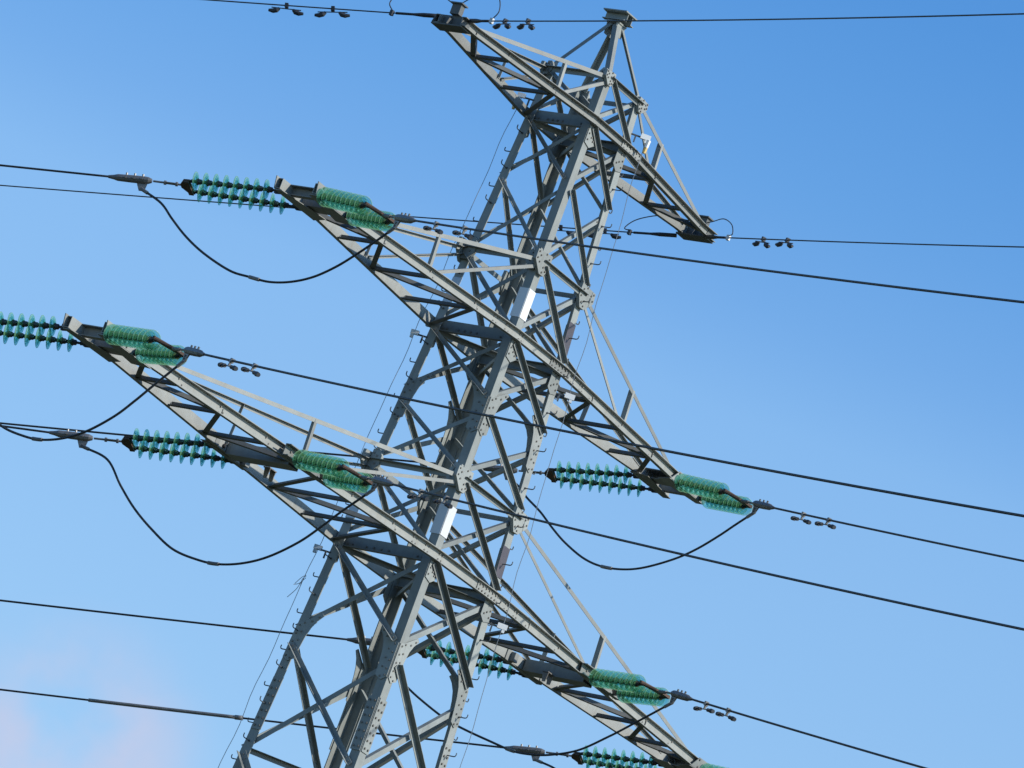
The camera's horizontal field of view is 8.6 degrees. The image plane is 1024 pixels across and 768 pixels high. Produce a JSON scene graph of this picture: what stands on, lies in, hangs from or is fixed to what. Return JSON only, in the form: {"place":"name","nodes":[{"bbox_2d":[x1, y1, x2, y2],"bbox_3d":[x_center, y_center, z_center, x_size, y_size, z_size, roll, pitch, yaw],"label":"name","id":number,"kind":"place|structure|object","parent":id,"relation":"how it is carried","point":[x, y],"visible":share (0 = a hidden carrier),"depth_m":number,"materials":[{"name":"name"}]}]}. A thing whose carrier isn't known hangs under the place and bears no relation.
{"place":"outdoors","nodes":[
{"label":"outdoors","id":0,"kind":"place"},
{"bbox_2d":[0,0,1023,767],"label":"sky","id":1,"kind":"structure","parent":0,"point":[882,130],"materials":[{"name":"blue"}]},
{"label":"ground","id":2,"kind":"structure","parent":0,"visible":0},
{"bbox_2d":[62,1,717,767],"bbox_3d":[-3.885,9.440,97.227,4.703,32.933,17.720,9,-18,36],"label":"lattice pylon","id":3,"kind":"object","parent":2,"relation":"on","point":[378,671],"visible":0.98,"depth_m":99.48,"materials":[{"name":"metal"}]},
{"bbox_2d":[0,318,88,347],"bbox_3d":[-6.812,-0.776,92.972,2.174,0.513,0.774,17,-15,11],"label":"insulator string","id":4,"kind":"object","parent":3,"relation":"attached to","point":[40,337],"visible":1,"depth_m":93.06,"materials":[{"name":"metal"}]},
{"bbox_2d":[108,331,183,358],"bbox_3d":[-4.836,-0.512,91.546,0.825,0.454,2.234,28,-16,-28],"label":"insulator string","id":5,"kind":"object","parent":3,"relation":"attached to","point":[177,353],"visible":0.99,"depth_m":91.48,"materials":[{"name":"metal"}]},
{"bbox_2d":[182,345,1023,516],"bbox_3d":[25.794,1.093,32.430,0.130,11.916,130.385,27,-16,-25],"label":"conductor","id":6,"kind":"object","parent":5,"relation":"attached to","point":[191,351],"visible":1,"depth_m":79.31,"materials":[{"name":"metal"}]},
{"bbox_2d":[0,360,186,441],"bbox_3d":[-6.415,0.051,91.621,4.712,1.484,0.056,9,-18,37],"label":"jumper cable","id":7,"kind":"object","parent":6,"relation":"hanging from","point":[180,363],"visible":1,"depth_m":90.71,"materials":[{"name":"black rubber"}]},
{"bbox_2d":[218,358,237,370],"bbox_3d":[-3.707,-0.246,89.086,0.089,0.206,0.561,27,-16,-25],"label":"vibration damper","id":8,"kind":"object","parent":6,"relation":"attached to","point":[229,365],"visible":1,"depth_m":89.07,"materials":[{"name":"black metal"}]},
{"bbox_2d":[241,363,260,376],"bbox_3d":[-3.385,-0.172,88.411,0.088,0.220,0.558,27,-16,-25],"label":"vibration damper","id":9,"kind":"object","parent":6,"relation":"attached to","point":[254,373],"visible":1,"depth_m":88.40,"materials":[{"name":"black metal"}]},
{"bbox_2d":[94,435,241,463],"bbox_3d":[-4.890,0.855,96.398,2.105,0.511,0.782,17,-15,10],"label":"insulator string","id":10,"kind":"object","parent":3,"relation":"attached to","point":[127,442],"visible":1,"depth_m":96.50,"materials":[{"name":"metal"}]},
{"bbox_2d":[3,425,92,447],"bbox_3d":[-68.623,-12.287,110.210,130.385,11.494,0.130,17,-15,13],"label":"conductor","id":11,"kind":"object","parent":10,"relation":"attached to","point":[84,439],"visible":0.89,"depth_m":96.65,"materials":[{"name":"metal"}]},
{"bbox_2d":[153,178,300,210],"bbox_3d":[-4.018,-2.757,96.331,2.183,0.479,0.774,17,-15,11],"label":"insulator string","id":12,"kind":"object","parent":3,"relation":"attached to","point":[186,185],"visible":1,"depth_m":96.42,"materials":[{"name":"glass"}]},
{"bbox_2d":[0,164,151,190],"bbox_3d":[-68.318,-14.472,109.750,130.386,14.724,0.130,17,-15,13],"label":"conductor","id":13,"kind":"object","parent":12,"relation":"attached to","point":[143,181],"visible":1,"depth_m":96.62,"materials":[{"name":"metal"}]},
{"bbox_2d":[207,0,435,17],"bbox_3d":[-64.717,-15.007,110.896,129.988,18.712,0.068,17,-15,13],"label":"earth wire","id":14,"kind":"object","parent":3,"relation":"attached to","point":[429,15],"visible":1,"depth_m":98.48,"materials":[{"name":"black metal"}]},
{"bbox_2d":[268,3,303,15],"bbox_3d":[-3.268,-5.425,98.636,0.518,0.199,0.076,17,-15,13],"label":"vibration damper","id":15,"kind":"object","parent":14,"relation":"attached to","point":[277,9],"visible":1,"depth_m":98.63,"materials":[{"name":"black metal"}]},
{"bbox_2d":[314,6,349,17],"bbox_3d":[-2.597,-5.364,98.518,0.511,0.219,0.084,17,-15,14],"label":"vibration damper","id":16,"kind":"object","parent":14,"relation":"attached to","point":[324,13],"visible":1,"depth_m":98.51,"materials":[{"name":"black metal"}]},
{"bbox_2d":[294,455,372,486],"bbox_3d":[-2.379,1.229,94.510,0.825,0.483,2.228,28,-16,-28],"label":"insulator string","id":17,"kind":"object","parent":3,"relation":"attached to","point":[363,481],"visible":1,"depth_m":94.49,"materials":[{"name":"glass"}]},
{"bbox_2d":[371,475,1023,630],"bbox_3d":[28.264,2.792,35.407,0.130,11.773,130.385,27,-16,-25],"label":"conductor","id":18,"kind":"object","parent":17,"relation":"attached to","point":[380,480],"visible":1,"depth_m":85.04,"materials":[{"name":"metal"}]},
{"bbox_2d":[80,444,373,565],"bbox_3d":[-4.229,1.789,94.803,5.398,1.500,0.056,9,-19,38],"label":"jumper cable","id":19,"kind":"object","parent":18,"relation":"hanging from","point":[370,491],"visible":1,"depth_m":94.34,"materials":[{"name":"black rubber"}]},
{"bbox_2d":[407,489,428,500],"bbox_3d":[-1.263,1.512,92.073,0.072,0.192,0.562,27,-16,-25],"label":"vibration damper","id":20,"kind":"object","parent":18,"relation":"attached to","point":[412,496],"visible":1,"depth_m":92.06,"materials":[{"name":"black metal"}]},
{"bbox_2d":[432,495,452,508],"bbox_3d":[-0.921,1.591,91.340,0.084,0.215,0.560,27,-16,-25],"label":"vibration damper","id":21,"kind":"object","parent":18,"relation":"attached to","point":[447,505],"visible":1,"depth_m":91.33,"materials":[{"name":"black metal"}]},
{"bbox_2d":[0,185,676,237],"bbox_3d":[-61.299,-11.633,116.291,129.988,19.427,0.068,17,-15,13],"label":"earth wire","id":22,"kind":"object","parent":3,"relation":"attached to","point":[661,234],"visible":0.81,"depth_m":104.76,"materials":[{"name":"black metal"}]},
{"bbox_2d":[557,225,573,234],"bbox_3d":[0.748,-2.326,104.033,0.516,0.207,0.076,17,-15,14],"label":"vibration damper","id":23,"kind":"object","parent":22,"relation":"attached to","point":[561,229],"visible":0.38,"depth_m":104.02,"materials":[{"name":"black metal"}]},
{"bbox_2d":[587,228,620,238],"bbox_3d":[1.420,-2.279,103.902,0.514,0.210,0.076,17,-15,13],"label":"vibration damper","id":24,"kind":"object","parent":22,"relation":"attached to","point":[613,236],"visible":0.62,"depth_m":103.89,"materials":[{"name":"black metal"}]},
{"bbox_2d":[624,215,688,234],"bbox_3d":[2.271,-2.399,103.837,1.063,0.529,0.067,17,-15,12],"label":"bonding lead","id":25,"kind":"object","parent":22,"relation":"attached to","point":[629,231],"visible":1,"depth_m":103.90,"materials":[{"name":"black metal"}]},
{"bbox_2d":[321,193,394,224],"bbox_3d":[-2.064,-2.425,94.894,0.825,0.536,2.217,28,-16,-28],"label":"insulator string","id":26,"kind":"object","parent":3,"relation":"attached to","point":[386,219],"visible":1,"depth_m":94.83,"materials":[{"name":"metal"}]},
{"bbox_2d":[393,212,1023,303],"bbox_3d":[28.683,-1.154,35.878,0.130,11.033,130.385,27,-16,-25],"label":"conductor","id":27,"kind":"object","parent":26,"relation":"attached to","point":[402,218],"visible":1,"depth_m":85.75,"materials":[{"name":"metal"}]},
{"bbox_2d":[140,187,396,283],"bbox_3d":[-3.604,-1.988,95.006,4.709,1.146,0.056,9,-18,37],"label":"jumper cable","id":28,"kind":"object","parent":27,"relation":"hanging from","point":[251,277],"visible":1,"depth_m":94.67,"materials":[{"name":"black rubber"}]},
{"bbox_2d":[423,221,442,233],"bbox_3d":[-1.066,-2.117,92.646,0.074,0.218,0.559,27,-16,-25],"label":"vibration damper","id":29,"kind":"object","parent":27,"relation":"attached to","point":[428,228],"visible":1,"depth_m":92.63,"materials":[{"name":"grey metal"}]},
{"bbox_2d":[452,225,472,239],"bbox_3d":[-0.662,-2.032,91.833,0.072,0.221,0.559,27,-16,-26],"label":"vibration damper","id":30,"kind":"object","parent":27,"relation":"attached to","point":[467,236],"visible":1,"depth_m":91.82,"materials":[{"name":"black metal"}]},
{"bbox_2d":[218,92,533,767],"bbox_3d":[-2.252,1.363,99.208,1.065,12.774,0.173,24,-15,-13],"label":"safety line","id":31,"kind":"object","parent":3,"relation":"attached to","point":[317,547],"visible":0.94,"depth_m":99.61,"materials":[{"name":"silver metal"}]},
{"bbox_2d":[287,575,305,596],"bbox_3d":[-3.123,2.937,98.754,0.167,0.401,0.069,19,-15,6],"label":"loose strands","id":32,"kind":"object","parent":31,"relation":"hanging from","point":[298,583],"visible":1,"depth_m":98.75,"materials":[{"name":"metal"}]},
{"bbox_2d":[389,0,450,15],"bbox_3d":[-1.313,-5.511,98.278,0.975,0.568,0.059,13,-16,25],"label":"bonding lead","id":33,"kind":"object","parent":3,"relation":"attached to","point":[391,12],"visible":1,"depth_m":98.37,"materials":[{"name":"black metal"}]},
{"bbox_2d":[417,645,526,677],"bbox_3d":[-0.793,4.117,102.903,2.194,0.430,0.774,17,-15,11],"label":"insulator string","id":34,"kind":"object","parent":3,"relation":"attached to","point":[450,651],"visible":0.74,"depth_m":102.98,"materials":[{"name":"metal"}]},
{"bbox_2d":[0,599,371,644],"bbox_3d":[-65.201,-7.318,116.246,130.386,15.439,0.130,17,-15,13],"label":"conductor","id":35,"kind":"object","parent":34,"relation":"attached to","point":[355,640],"visible":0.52,"depth_m":103.70,"materials":[{"name":"metal"}]},
{"bbox_2d":[463,0,500,23],"bbox_3d":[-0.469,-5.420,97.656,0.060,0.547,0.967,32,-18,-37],"label":"bonding lead","id":36,"kind":"object","parent":3,"relation":"attached to","point":[490,21],"visible":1,"depth_m":97.29,"materials":[{"name":"black metal"}]},
{"bbox_2d":[460,133,651,766],"bbox_3d":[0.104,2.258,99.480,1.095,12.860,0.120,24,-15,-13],"label":"safety line","id":37,"kind":"object","parent":3,"relation":"attached to","point":[570,398],"visible":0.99,"depth_m":100.01,"materials":[{"name":"silver metal"}]},
{"bbox_2d":[518,467,655,492],"bbox_3d":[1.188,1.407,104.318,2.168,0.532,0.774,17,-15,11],"label":"insulator string","id":38,"kind":"object","parent":3,"relation":"attached to","point":[551,476],"visible":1,"depth_m":104.41,"materials":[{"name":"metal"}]},
{"bbox_2d":[0,422,517,479],"bbox_3d":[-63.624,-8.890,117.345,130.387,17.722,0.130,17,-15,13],"label":"conductor","id":39,"kind":"object","parent":38,"relation":"attached to","point":[495,467],"visible":0.32,"depth_m":105.10,"materials":[{"name":"metal"}]},
{"bbox_2d":[546,751,662,767],"bbox_3d":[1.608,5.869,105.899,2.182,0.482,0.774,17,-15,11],"label":"insulator string","id":40,"kind":"object","parent":3,"relation":"attached to","point":[577,757],"visible":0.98,"depth_m":105.81,"materials":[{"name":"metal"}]},
{"bbox_2d":[0,689,544,760],"bbox_3d":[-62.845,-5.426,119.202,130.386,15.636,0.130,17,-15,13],"label":"conductor","id":41,"kind":"object","parent":40,"relation":"attached to","point":[529,749],"visible":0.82,"depth_m":107.07,"materials":[{"name":"metal"}]},
{"bbox_2d":[534,758,554,767],"bbox_3d":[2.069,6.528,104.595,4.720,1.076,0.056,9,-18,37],"label":"jumper cable","id":42,"kind":"object","parent":41,"relation":"hanging from","point":[540,762],"visible":1,"depth_m":106.01,"materials":[{"name":"black rubber"}]},
{"bbox_2d":[589,674,669,699],"bbox_3d":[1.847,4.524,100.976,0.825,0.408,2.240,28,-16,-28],"label":"insulator string","id":43,"kind":"object","parent":3,"relation":"attached to","point":[660,694],"visible":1,"depth_m":100.95,"materials":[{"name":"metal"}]},
{"bbox_2d":[670,689,926,767],"bbox_3d":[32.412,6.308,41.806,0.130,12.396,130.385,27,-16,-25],"label":"conductor","id":44,"kind":"object","parent":43,"relation":"attached to","point":[677,694],"visible":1,"depth_m":97.10,"materials":[{"name":"metal"}]},
{"bbox_2d":[408,687,671,755],"bbox_3d":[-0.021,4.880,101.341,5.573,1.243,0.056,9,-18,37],"label":"jumper cable","id":45,"kind":"object","parent":44,"relation":"hanging from","point":[532,754],"visible":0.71,"depth_m":100.64,"materials":[{"name":"black rubber"}]},
{"bbox_2d":[693,701,714,712],"bbox_3d":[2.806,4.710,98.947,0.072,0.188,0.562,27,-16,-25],"label":"vibration damper","id":46,"kind":"object","parent":44,"relation":"attached to","point":[696,708],"visible":1,"depth_m":98.93,"materials":[{"name":"black metal"}]},
{"bbox_2d":[715,708,735,721],"bbox_3d":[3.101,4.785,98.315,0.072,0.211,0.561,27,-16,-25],"label":"vibration damper","id":47,"kind":"object","parent":44,"relation":"attached to","point":[731,718],"visible":1,"depth_m":98.30,"materials":[{"name":"black metal"}]},
{"bbox_2d":[679,479,752,508],"bbox_3d":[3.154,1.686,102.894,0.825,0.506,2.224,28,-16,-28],"label":"insulator string","id":48,"kind":"object","parent":3,"relation":"attached to","point":[742,503],"visible":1,"depth_m":102.83,"materials":[{"name":"glass"}]},
{"bbox_2d":[752,499,1023,561],"bbox_3d":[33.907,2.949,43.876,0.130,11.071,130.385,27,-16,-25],"label":"conductor","id":49,"kind":"object","parent":48,"relation":"attached to","point":[757,505],"visible":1,"depth_m":98.80,"materials":[{"name":"metal"}]},
{"bbox_2d":[506,478,755,569],"bbox_3d":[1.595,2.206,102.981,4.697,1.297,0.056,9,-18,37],"label":"jumper cable","id":50,"kind":"object","parent":49,"relation":"hanging from","point":[637,568],"visible":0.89,"depth_m":102.53,"materials":[{"name":"black rubber"}]},
{"bbox_2d":[790,512,810,524],"bbox_3d":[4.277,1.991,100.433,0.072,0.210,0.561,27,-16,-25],"label":"vibration damper","id":51,"kind":"object","parent":49,"relation":"attached to","point":[795,518],"visible":1,"depth_m":100.42,"materials":[{"name":"black metal"}]},
{"bbox_2d":[815,517,835,528],"bbox_3d":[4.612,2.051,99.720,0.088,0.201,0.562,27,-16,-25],"label":"vibration damper","id":52,"kind":"object","parent":49,"relation":"attached to","point":[818,523],"visible":1,"depth_m":99.71,"materials":[{"name":"black metal"}]},
{"bbox_2d":[707,218,732,240],"bbox_3d":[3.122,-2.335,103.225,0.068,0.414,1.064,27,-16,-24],"label":"bonding lead","id":53,"kind":"object","parent":3,"relation":"attached to","point":[727,238],"visible":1,"depth_m":102.82,"materials":[{"name":"black metal"}]},
{"bbox_2d":[468,13,1023,22],"bbox_3d":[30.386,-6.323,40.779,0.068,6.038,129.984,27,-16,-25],"label":"earth wire","id":54,"kind":"object","parent":3,"relation":"attached to","point":[475,21],"visible":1,"depth_m":90.97,"materials":[{"name":"black metal"}]},
{"bbox_2d":[492,18,510,28],"bbox_3d":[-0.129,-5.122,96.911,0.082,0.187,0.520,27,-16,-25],"label":"vibration damper","id":55,"kind":"object","parent":54,"relation":"attached to","point":[504,23],"visible":1,"depth_m":96.90,"materials":[{"name":"grey metal"}]},
{"bbox_2d":[517,18,534,29],"bbox_3d":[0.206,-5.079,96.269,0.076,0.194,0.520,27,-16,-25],"label":"vibration damper","id":56,"kind":"object","parent":54,"relation":"attached to","point":[530,27],"visible":1,"depth_m":96.25,"materials":[{"name":"grey metal"}]},
{"bbox_2d":[703,235,1023,247],"bbox_3d":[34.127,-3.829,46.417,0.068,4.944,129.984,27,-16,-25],"label":"earth wire","id":57,"kind":"object","parent":3,"relation":"attached to","point":[713,237],"visible":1,"depth_m":99.36,"materials":[{"name":"black metal"}]},
{"bbox_2d":[752,236,769,247],"bbox_3d":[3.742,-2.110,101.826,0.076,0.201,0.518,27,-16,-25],"label":"vibration damper","id":58,"kind":"object","parent":57,"relation":"attached to","point":[757,243],"visible":1,"depth_m":101.81,"materials":[{"name":"black metal"}]},
{"bbox_2d":[775,237,793,247],"bbox_3d":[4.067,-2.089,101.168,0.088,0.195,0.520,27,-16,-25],"label":"vibration damper","id":59,"kind":"object","parent":57,"relation":"attached to","point":[780,244],"visible":1,"depth_m":101.16,"materials":[{"name":"black metal"}]}
]}

